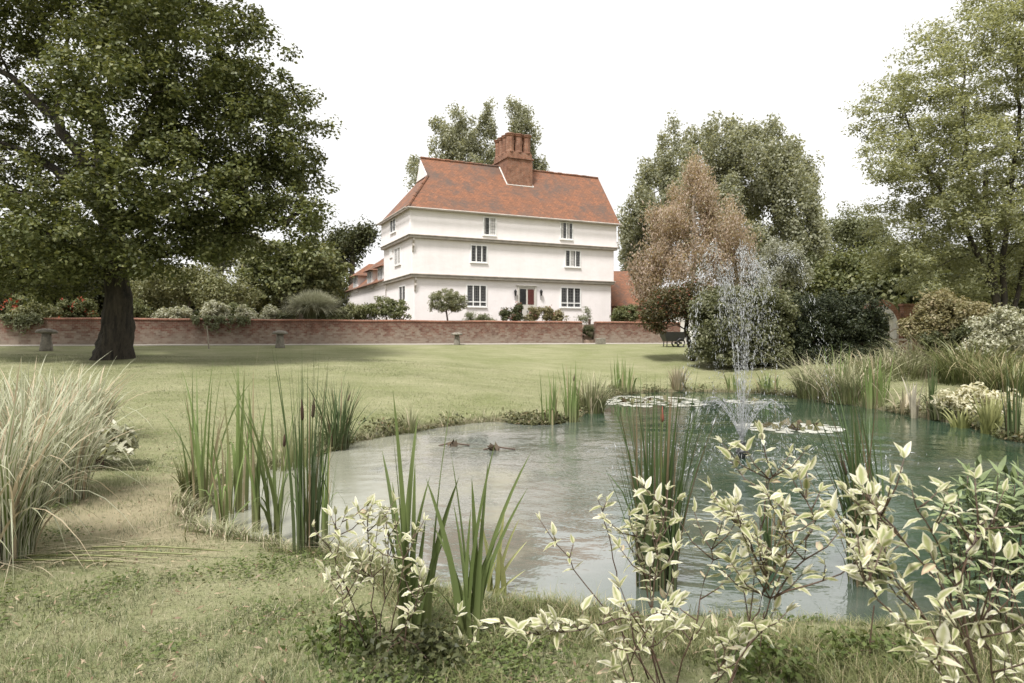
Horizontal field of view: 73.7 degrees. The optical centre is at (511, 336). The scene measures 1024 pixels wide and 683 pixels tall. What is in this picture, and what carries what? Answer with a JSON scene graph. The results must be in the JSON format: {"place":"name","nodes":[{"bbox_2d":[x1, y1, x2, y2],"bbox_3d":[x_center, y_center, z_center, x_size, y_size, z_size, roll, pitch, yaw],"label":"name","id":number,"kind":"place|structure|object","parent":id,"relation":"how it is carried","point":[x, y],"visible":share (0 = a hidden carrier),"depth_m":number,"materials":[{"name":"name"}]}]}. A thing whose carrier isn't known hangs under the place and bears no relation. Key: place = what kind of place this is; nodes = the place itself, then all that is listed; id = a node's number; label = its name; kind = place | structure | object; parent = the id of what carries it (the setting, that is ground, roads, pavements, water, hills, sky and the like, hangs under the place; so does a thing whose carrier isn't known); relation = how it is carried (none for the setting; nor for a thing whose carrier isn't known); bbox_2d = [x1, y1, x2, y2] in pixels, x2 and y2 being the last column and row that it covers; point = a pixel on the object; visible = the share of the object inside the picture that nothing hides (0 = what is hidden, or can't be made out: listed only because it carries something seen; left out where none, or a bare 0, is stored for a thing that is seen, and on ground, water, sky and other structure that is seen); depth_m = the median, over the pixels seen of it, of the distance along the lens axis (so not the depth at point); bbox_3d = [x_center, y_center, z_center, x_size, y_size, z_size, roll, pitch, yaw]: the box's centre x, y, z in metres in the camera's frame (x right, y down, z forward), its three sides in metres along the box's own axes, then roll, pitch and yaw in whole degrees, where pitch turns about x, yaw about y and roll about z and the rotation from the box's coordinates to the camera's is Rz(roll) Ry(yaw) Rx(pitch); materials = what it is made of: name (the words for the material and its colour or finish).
{"place":"outdoors","nodes":[
{"label":"outdoors","id":0,"kind":"place"},
{"bbox_2d":[0,343,686,345],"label":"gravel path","id":1,"kind":"structure","parent":0,"point":[346,344],"depth_m":32.19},
{"bbox_2d":[0,337,1023,682],"bbox_3d":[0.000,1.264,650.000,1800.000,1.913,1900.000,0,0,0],"label":"lawn","id":2,"kind":"structure","parent":0,"point":[650,363],"depth_m":8.95,"materials":[{"name":"plant"}]},
{"bbox_2d":[0,354,159,439],"bbox_3d":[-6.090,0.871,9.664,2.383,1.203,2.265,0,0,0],"label":"striped grass","id":3,"kind":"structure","parent":2,"relation":"on","point":[102,394],"depth_m":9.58,"materials":[{"name":"plant"}]},
{"bbox_2d":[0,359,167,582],"bbox_3d":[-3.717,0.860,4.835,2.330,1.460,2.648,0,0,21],"label":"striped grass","id":4,"kind":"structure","parent":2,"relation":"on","point":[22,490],"depth_m":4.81,"materials":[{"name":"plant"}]},
{"bbox_2d":[0,358,194,507],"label":"striped grass","id":5,"kind":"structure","parent":2,"relation":"on","point":[81,461],"depth_m":6.56,"materials":[{"name":"plant"}]},
{"bbox_2d":[86,420,138,467],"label":"cream shrub","id":6,"kind":"object","parent":2,"relation":"on","point":[127,445],"visible":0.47,"depth_m":8.13,"materials":[{"name":"white plant"}]},
{"bbox_2d":[0,520,290,588],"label":"fallen grass","id":7,"kind":"structure","parent":2,"relation":"on","point":[79,554],"depth_m":4.81,"materials":[{"name":"plant"}]},
{"bbox_2d":[0,0,347,360],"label":"oak tree","id":8,"kind":"object","parent":2,"relation":"on","point":[96,174],"visible":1,"depth_m":20.59,"materials":[{"name":"green plant"}]},
{"bbox_2d":[162,364,254,507],"bbox_3d":[-3.233,0.979,7.081,1.061,1.545,0.545,0,0,34],"label":"reed clump","id":9,"kind":"object","parent":2,"relation":"on","point":[199,472],"visible":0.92,"depth_m":7.03,"materials":[{"name":"plant"}]},
{"bbox_2d":[0,317,582,344],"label":"garden wall","id":10,"kind":"structure","parent":2,"relation":"on","point":[76,331],"depth_m":32.15,"materials":[{"name":"brick"}]},
{"bbox_2d":[0,312,43,335],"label":"trailing creeper","id":11,"kind":"object","parent":10,"relation":"on","point":[19,319],"visible":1,"depth_m":28.44,"materials":[{"name":"green plant"}]},
{"bbox_2d":[190,314,250,333],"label":"trailing creeper","id":12,"kind":"object","parent":10,"relation":"on","point":[218,320],"visible":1,"depth_m":30.76,"materials":[{"name":"green plant"}]},
{"bbox_2d":[272,347,348,553],"bbox_3d":[-1.522,0.848,5.250,0.499,1.636,0.770,0,0,0],"label":"rush clump","id":13,"kind":"object","parent":2,"relation":"on","point":[307,511],"visible":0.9,"depth_m":5.16,"materials":[{"name":"plant"}]},
{"bbox_2d":[279,589,388,666],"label":"leafy weed","id":14,"kind":"object","parent":2,"relation":"on","point":[334,623],"visible":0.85,"depth_m":3.45,"materials":[{"name":"green plant"}]},
{"bbox_2d":[304,377,375,450],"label":"rush clump","id":15,"kind":"object","parent":2,"relation":"on","point":[341,432],"visible":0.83,"depth_m":10.54,"materials":[{"name":"plant"}]},
{"bbox_2d":[309,491,437,654],"bbox_3d":[-0.704,1.176,3.381,0.571,0.819,0.736,0,0,-31],"label":"variegated shrub","id":16,"kind":"object","parent":2,"relation":"on","point":[383,519],"visible":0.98,"depth_m":3.33,"materials":[{"name":"beige plant"}]},
{"bbox_2d":[0,403,780,682],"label":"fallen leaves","id":17,"kind":"object","parent":2,"relation":"on","point":[284,660],"visible":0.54,"depth_m":3.85,"materials":[{"name":"brown plant"}]},
{"bbox_2d":[331,603,476,682],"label":"leafy weed","id":18,"kind":"object","parent":2,"relation":"on","point":[428,641],"visible":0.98,"depth_m":3.25,"materials":[{"name":"green plant"}]},
{"bbox_2d":[0,499,831,682],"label":"clover leaves","id":19,"kind":"object","parent":2,"relation":"on","point":[501,650],"visible":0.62,"depth_m":3.54,"materials":[{"name":"green plant"}]},
{"bbox_2d":[382,393,458,641],"bbox_3d":[-0.469,0.940,3.620,0.384,1.335,0.402,0,0,-18],"label":"iris clump","id":20,"kind":"object","parent":2,"relation":"on","point":[425,605],"visible":0.63,"depth_m":3.60,"materials":[{"name":"plant"}]},
{"bbox_2d":[426,441,529,646],"bbox_3d":[-0.186,1.064,3.538,0.528,1.084,0.239,0,0,25],"label":"iris clump","id":21,"kind":"object","parent":2,"relation":"on","point":[475,582],"visible":0.85,"depth_m":3.55,"materials":[{"name":"plant"}]},
{"bbox_2d":[557,364,582,422],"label":"reed clump","id":22,"kind":"object","parent":2,"relation":"on","point":[572,410],"visible":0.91,"depth_m":13.98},
{"bbox_2d":[480,584,669,682],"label":"variegated shrub","id":23,"kind":"object","parent":2,"relation":"on","point":[542,622],"visible":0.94,"depth_m":2.69,"materials":[{"name":"beige plant"}]},
{"bbox_2d":[546,371,624,413],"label":"marsh grass","id":24,"kind":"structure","parent":2,"relation":"on","point":[594,401],"depth_m":15.57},
{"bbox_2d":[536,491,654,682],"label":"variegated shrub","id":25,"kind":"object","parent":2,"relation":"on","point":[553,530],"visible":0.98,"depth_m":3.00,"materials":[{"name":"beige plant"}]},
{"bbox_2d":[610,353,642,392],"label":"reed clump","id":26,"kind":"object","parent":2,"relation":"on","point":[622,383],"visible":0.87,"depth_m":20.73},
{"bbox_2d":[594,321,679,342],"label":"garden wall","id":27,"kind":"structure","parent":2,"relation":"on","point":[618,332],"depth_m":37.11,"materials":[{"name":"brick"}]},
{"bbox_2d":[265,539,1023,682],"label":"long grass","id":28,"kind":"structure","parent":2,"relation":"on","point":[928,676],"depth_m":3.56,"materials":[{"name":"plant"}]},
{"bbox_2d":[614,108,689,288],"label":"poplar tree","id":29,"kind":"object","parent":2,"relation":"on","point":[631,231],"visible":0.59,"depth_m":60.16,"materials":[{"name":"green plant"}]},
{"bbox_2d":[635,278,713,360],"bbox_3d":[6.943,-0.640,27.506,3.866,3.466,2.896,0,0,0],"label":"photinia","id":30,"kind":"object","parent":2,"relation":"on","point":[676,297],"visible":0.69,"depth_m":27.11,"materials":[{"name":"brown plant"}]},
{"bbox_2d":[592,475,757,682],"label":"variegated shrub","id":31,"kind":"object","parent":2,"relation":"on","point":[676,599],"visible":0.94,"depth_m":2.81,"materials":[{"name":"beige plant"}]},
{"bbox_2d":[624,147,761,306],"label":"copper birch","id":32,"kind":"object","parent":2,"relation":"on","point":[673,225],"visible":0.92,"depth_m":43.36,"materials":[{"name":"brown plant"}]},
{"bbox_2d":[657,110,808,277],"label":"poplar tree","id":33,"kind":"object","parent":2,"relation":"on","point":[741,153],"visible":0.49,"depth_m":55.95,"materials":[{"name":"green plant"}]},
{"bbox_2d":[684,282,802,368],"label":"mixed hedge","id":34,"kind":"object","parent":2,"relation":"on","point":[707,340],"visible":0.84,"depth_m":24.80,"materials":[{"name":"green plant"}]},
{"bbox_2d":[694,611,830,682],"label":"leafy weed","id":35,"kind":"object","parent":2,"relation":"on","point":[758,646],"visible":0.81,"depth_m":3.24,"materials":[{"name":"green plant"}]},
{"bbox_2d":[753,236,815,293],"bbox_3d":[14.374,-2.424,36.051,3.102,5.913,2.728,0,0,20],"label":"silver pear","id":36,"kind":"object","parent":2,"relation":"on","point":[786,274],"visible":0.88,"depth_m":35.72,"materials":[{"name":"grey plant"}]},
{"bbox_2d":[743,133,835,266],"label":"poplar tree","id":37,"kind":"object","parent":2,"relation":"on","point":[804,186],"visible":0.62,"depth_m":53.81,"materials":[{"name":"green plant"}]},
{"bbox_2d":[697,419,911,682],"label":"variegated shrub","id":38,"kind":"object","parent":2,"relation":"on","point":[731,511],"visible":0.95,"depth_m":2.50,"materials":[{"name":"beige plant"}]},
{"bbox_2d":[748,346,868,399],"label":"marsh grass","id":39,"kind":"structure","parent":2,"relation":"on","point":[802,389],"depth_m":19.31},
{"bbox_2d":[760,287,900,363],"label":"yew hedge","id":40,"kind":"object","parent":2,"relation":"on","point":[856,329],"visible":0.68,"depth_m":25.39,"materials":[{"name":"green plant"}]},
{"bbox_2d":[800,241,884,308],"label":"woodland tree","id":41,"kind":"object","parent":2,"relation":"on","point":[825,273],"visible":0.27,"depth_m":43.20,"materials":[{"name":"green plant"}]},
{"bbox_2d":[771,351,927,404],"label":"marsh grass","id":42,"kind":"structure","parent":2,"relation":"on","point":[844,394],"depth_m":17.70,"materials":[{"name":"plant"}]},
{"bbox_2d":[820,201,902,263],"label":"willow tree","id":43,"kind":"object","parent":2,"relation":"on","point":[847,230],"visible":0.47,"depth_m":64.74,"materials":[{"name":"green plant"}]},
{"bbox_2d":[807,605,945,679],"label":"leafy weed","id":44,"kind":"object","parent":2,"relation":"on","point":[852,639],"visible":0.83,"depth_m":3.37,"materials":[{"name":"green plant"}]},
{"bbox_2d":[855,352,899,408],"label":"reed clump","id":45,"kind":"object","parent":2,"relation":"on","point":[870,396],"visible":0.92,"depth_m":16.66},
{"bbox_2d":[844,275,920,343],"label":"tall shrub","id":46,"kind":"object","parent":2,"relation":"on","point":[876,287],"visible":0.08,"depth_m":35.06,"materials":[{"name":"green plant"}]},
{"bbox_2d":[865,300,923,355],"bbox_3d":[16.687,-0.261,30.130,2.846,2.756,0.420,0,0,0],"label":"brick gateway","id":47,"kind":"object","parent":2,"relation":"on","point":[906,310],"visible":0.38,"depth_m":29.96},
{"bbox_2d":[850,239,948,289],"bbox_3d":[23.170,-2.670,40.240,5.826,6.443,5.898,0,0,-39],"label":"woodland tree","id":48,"kind":"object","parent":2,"relation":"on","point":[868,275],"visible":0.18,"depth_m":39.32,"materials":[{"name":"green plant"}]},
{"bbox_2d":[872,268,969,315],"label":"tall shrub","id":49,"kind":"object","parent":2,"relation":"on","point":[897,300],"visible":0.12,"depth_m":33.35,"materials":[{"name":"green plant"}]},
{"bbox_2d":[822,441,1023,682],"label":"variegated shrub","id":50,"kind":"object","parent":2,"relation":"on","point":[875,509],"visible":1,"depth_m":2.06,"materials":[{"name":"beige plant"}]},
{"bbox_2d":[838,0,1023,348],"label":"ash tree","id":51,"kind":"object","parent":2,"relation":"on","point":[1006,220],"visible":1,"depth_m":25.38,"materials":[{"name":"green plant"}]},
{"bbox_2d":[895,288,997,342],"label":"tan shrub","id":52,"kind":"object","parent":2,"relation":"on","point":[938,310],"visible":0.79,"depth_m":21.59,"materials":[{"name":"beige plant"}]},
{"bbox_2d":[912,321,997,355],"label":"dark shrub","id":53,"kind":"object","parent":2,"relation":"on","point":[960,333],"visible":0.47,"depth_m":20.86,"materials":[{"name":"green plant"}]},
{"bbox_2d":[929,454,1023,632],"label":"leafy herb","id":54,"kind":"object","parent":2,"relation":"on","point":[985,553],"visible":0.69,"depth_m":3.59,"materials":[{"name":"green plant"}]},
{"bbox_2d":[930,381,1022,415],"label":"hosta","id":55,"kind":"object","parent":2,"relation":"on","point":[967,392],"visible":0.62,"depth_m":13.86,"materials":[{"name":"beige plant"}]},
{"bbox_2d":[929,349,1023,397],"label":"marsh grass","id":56,"kind":"structure","parent":2,"relation":"on","point":[993,382],"depth_m":16.29,"materials":[{"name":"plant"}]},
{"bbox_2d":[956,303,1023,373],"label":"white leaved shrub","id":57,"kind":"object","parent":2,"relation":"on","point":[1004,322],"visible":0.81,"depth_m":19.31,"materials":[{"name":"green plant"}]},
{"bbox_2d":[992,566,1023,682],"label":"variegated shrub","id":58,"kind":"object","parent":2,"relation":"on","point":[1006,638],"visible":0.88,"depth_m":2.27,"materials":[{"name":"beige plant"}]},
{"bbox_2d":[997,355,1023,440],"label":"rush clump","id":59,"kind":"object","parent":2,"relation":"on","point":[1012,422],"visible":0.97,"depth_m":11.54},
{"bbox_2d":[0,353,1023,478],"bbox_3d":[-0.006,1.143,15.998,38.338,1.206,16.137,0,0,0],"label":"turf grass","id":60,"kind":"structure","parent":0,"point":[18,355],"depth_m":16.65,"materials":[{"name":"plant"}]},
{"bbox_2d":[0,0,1023,287],"label":"sky","id":61,"kind":"structure","parent":0,"point":[601,79],"materials":[{"name":"white"}]},
{"bbox_2d":[582,324,593,339],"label":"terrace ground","id":62,"kind":"structure","parent":0,"point":[592,325],"depth_m":37.09,"materials":[{"name":"stone"}]},
{"bbox_2d":[10,299,63,319],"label":"leafy plant","id":63,"kind":"object","parent":62,"relation":"on","point":[48,312],"visible":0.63,"depth_m":28.98,"materials":[{"name":"green plant"}]},
{"bbox_2d":[0,252,98,313],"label":"bushy tree","id":64,"kind":"object","parent":62,"relation":"on","point":[25,294],"visible":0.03,"depth_m":43.56,"materials":[{"name":"green plant"}]},
{"bbox_2d":[48,297,100,317],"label":"red flowering bush","id":65,"kind":"object","parent":62,"relation":"on","point":[85,307],"visible":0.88,"depth_m":29.98,"materials":[{"name":"green plant"}]},
{"bbox_2d":[151,305,194,320],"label":"whitish plant","id":66,"kind":"object","parent":62,"relation":"on","point":[183,312],"visible":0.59,"depth_m":30.91,"materials":[{"name":"white plant"}]},
{"bbox_2d":[130,261,266,317],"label":"feathery tree","id":67,"kind":"object","parent":62,"relation":"on","point":[213,286],"visible":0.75,"depth_m":41.35,"materials":[{"name":"green plant"}]},
{"bbox_2d":[199,299,231,317],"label":"white leaved shrub","id":68,"kind":"object","parent":62,"relation":"on","point":[215,307],"visible":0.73,"depth_m":31.95,"materials":[{"name":"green plant"}]},
{"bbox_2d":[229,235,354,318],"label":"maple tree","id":69,"kind":"object","parent":62,"relation":"on","point":[325,269],"visible":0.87,"depth_m":44.54,"materials":[{"name":"green plant"}]},
{"bbox_2d":[277,288,349,318],"bbox_3d":[-9.625,-1.566,33.170,3.944,1.747,3.993,0,0,0],"label":"grass mound","id":70,"kind":"object","parent":62,"relation":"on","point":[309,305],"depth_m":32.67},
{"bbox_2d":[315,214,380,285],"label":"bushy tree","id":71,"kind":"object","parent":62,"relation":"on","point":[356,240],"visible":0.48,"depth_m":61.43,"materials":[{"name":"green plant"}]},
{"bbox_2d":[357,296,411,319],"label":"flowering shrub","id":72,"kind":"object","parent":62,"relation":"on","point":[393,309],"visible":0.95,"depth_m":34.28,"materials":[{"name":"green plant"}]},
{"bbox_2d":[427,287,468,320],"bbox_3d":[-3.233,-1.599,34.471,2.136,1.810,2.041,0,0,0],"label":"topiary standard","id":73,"kind":"object","parent":62,"relation":"on","point":[453,300],"visible":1,"depth_m":34.33,"materials":[{"name":"green plant"}]},
{"bbox_2d":[403,96,498,191],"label":"poplar tree","id":74,"kind":"object","parent":62,"relation":"on","point":[456,144],"visible":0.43,"depth_m":70.69,"materials":[{"name":"green plant"}]},
{"bbox_2d":[344,132,621,323],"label":"timber framed house","id":75,"kind":"structure","parent":62,"relation":"on","point":[510,227],"depth_m":41.64,"materials":[{"name":"paint"}]},
{"bbox_2d":[466,284,487,307],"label":"window","id":76,"kind":"structure","parent":75,"relation":"in","point":[477,294],"depth_m":40.23,"materials":[{"name":"glass"}]},
{"bbox_2d":[470,244,487,263],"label":"window","id":77,"kind":"structure","parent":75,"relation":"in","point":[478,253],"depth_m":40.10,"materials":[{"name":"white paint"}]},
{"bbox_2d":[519,287,534,320],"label":"door","id":78,"kind":"structure","parent":75,"relation":"in","point":[526,295],"depth_m":41.60,"materials":[{"name":"wood"}]},
{"bbox_2d":[560,287,581,308],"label":"window","id":79,"kind":"structure","parent":75,"relation":"in","point":[570,297],"depth_m":42.93,"materials":[{"name":"glass"}]},
{"bbox_2d":[498,301,523,320],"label":"rose bush","id":80,"kind":"object","parent":62,"relation":"on","point":[515,313],"visible":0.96,"depth_m":38.75,"materials":[{"name":"green plant"}]},
{"bbox_2d":[503,94,549,170],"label":"poplar tree","id":81,"kind":"object","parent":62,"relation":"on","point":[522,123],"visible":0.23,"depth_m":72.76,"materials":[{"name":"green plant"}]},
{"bbox_2d":[522,305,568,320],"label":"hydrangea","id":82,"kind":"object","parent":62,"relation":"on","point":[534,313],"visible":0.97,"depth_m":39.28,"materials":[{"name":"beige plant"}]},
{"bbox_2d":[609,304,639,321],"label":"laurel","id":83,"kind":"object","parent":62,"relation":"on","point":[621,314],"visible":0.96,"depth_m":41.73,"materials":[{"name":"green plant"}]},
{"bbox_2d":[611,271,641,321],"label":"brick outbuilding","id":84,"kind":"structure","parent":62,"relation":"on","point":[620,294],"depth_m":50.00,"materials":[{"name":"brick"}]},
{"bbox_2d":[156,383,1023,559],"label":"bank grass","id":85,"kind":"structure","parent":0,"point":[231,533],"depth_m":6.27,"materials":[{"name":"plant"}]},
{"bbox_2d":[200,392,1023,629],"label":"pond water","id":86,"kind":"structure","parent":0,"point":[558,486],"depth_m":7.79,"materials":[{"name":"liquid"}]},
{"bbox_2d":[180,424,255,527],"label":"reed clump","id":87,"kind":"object","parent":86,"relation":"in","point":[220,505],"visible":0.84,"depth_m":6.15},
{"bbox_2d":[206,342,259,513],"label":"reed clump","id":88,"kind":"object","parent":86,"relation":"on","point":[242,496],"visible":0.72,"depth_m":6.81,"materials":[{"name":"plant"}]},
{"bbox_2d":[231,367,266,532],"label":"reed clump","id":89,"kind":"object","parent":86,"relation":"on","point":[254,472],"visible":0.79,"depth_m":6.15,"materials":[{"name":"plant"}]},
{"bbox_2d":[226,378,299,540],"bbox_3d":[-2.165,1.028,5.664,0.644,1.505,1.024,0,0,17],"label":"reed clump","id":90,"kind":"object","parent":86,"relation":"on","point":[277,504],"visible":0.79,"depth_m":5.83,"materials":[{"name":"plant"}]},
{"bbox_2d":[254,404,320,471],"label":"reed clump","id":91,"kind":"object","parent":86,"relation":"in","point":[291,453],"visible":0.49,"depth_m":9.13,"materials":[{"name":"green plant"}]},
{"bbox_2d":[304,439,346,539],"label":"rush clump","id":92,"kind":"object","parent":86,"relation":"on","point":[324,516],"visible":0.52,"depth_m":5.89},
{"bbox_2d":[480,514,524,596],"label":"iris clump","id":93,"kind":"object","parent":86,"relation":"on","point":[500,570],"visible":0.8,"depth_m":4.62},
{"bbox_2d":[538,369,562,424],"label":"reed clump","id":94,"kind":"object","parent":86,"relation":"in","point":[553,416],"visible":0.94,"depth_m":13.71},
{"bbox_2d":[606,394,702,406],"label":"water lily","id":95,"kind":"object","parent":86,"relation":"on","point":[633,400],"visible":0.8,"depth_m":18.36,"materials":[{"name":"green plant"}]},
{"bbox_2d":[586,366,731,592],"bbox_3d":[0.981,0.968,4.881,0.991,1.623,1.064,0,0,-14],"label":"rush clump","id":96,"kind":"object","parent":86,"relation":"on","point":[666,472],"visible":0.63,"depth_m":4.70,"materials":[{"name":"plant"}]},
{"bbox_2d":[300,382,1023,456],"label":"shore plants","id":97,"kind":"object","parent":86,"relation":"on","point":[536,421],"visible":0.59,"depth_m":13.59,"materials":[{"name":"green plant"}]},
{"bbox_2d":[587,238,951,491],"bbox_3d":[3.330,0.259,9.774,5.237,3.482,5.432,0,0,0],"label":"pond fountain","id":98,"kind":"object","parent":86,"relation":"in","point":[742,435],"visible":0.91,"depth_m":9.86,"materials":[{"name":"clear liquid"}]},
{"bbox_2d":[727,463,817,572],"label":"rush clump","id":99,"kind":"object","parent":86,"relation":"on","point":[767,536],"visible":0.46,"depth_m":5.08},
{"bbox_2d":[743,418,844,432],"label":"water lily","id":100,"kind":"object","parent":86,"relation":"on","point":[808,424],"visible":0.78,"depth_m":12.95,"materials":[{"name":"green plant"}]},
{"bbox_2d":[769,377,889,589],"bbox_3d":[2.339,0.997,4.788,1.148,1.566,1.146,0,0,-24],"label":"rush clump","id":101,"kind":"object","parent":86,"relation":"on","point":[858,449],"visible":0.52,"depth_m":4.81,"materials":[{"name":"plant"}]},
{"bbox_2d":[940,404,977,428],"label":"iris clump","id":102,"kind":"object","parent":86,"relation":"in","point":[959,422],"visible":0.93,"depth_m":13.06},
{"bbox_2d":[959,389,1023,434],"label":"iris clump","id":103,"kind":"object","parent":86,"relation":"on","point":[988,419],"visible":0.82,"depth_m":12.29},
{"bbox_2d":[812,345,939,380],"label":"marsh grass","id":104,"kind":"structure","parent":0,"point":[904,370],"depth_m":20.38,"materials":[{"name":"plant"}]},
{"bbox_2d":[828,329,983,376],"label":"marsh grass","id":105,"kind":"structure","parent":0,"point":[917,351],"depth_m":21.27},
{"bbox_2d":[885,330,1023,385],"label":"marsh grass","id":106,"kind":"structure","parent":0,"point":[952,375],"depth_m":18.53,"materials":[{"name":"plant"}]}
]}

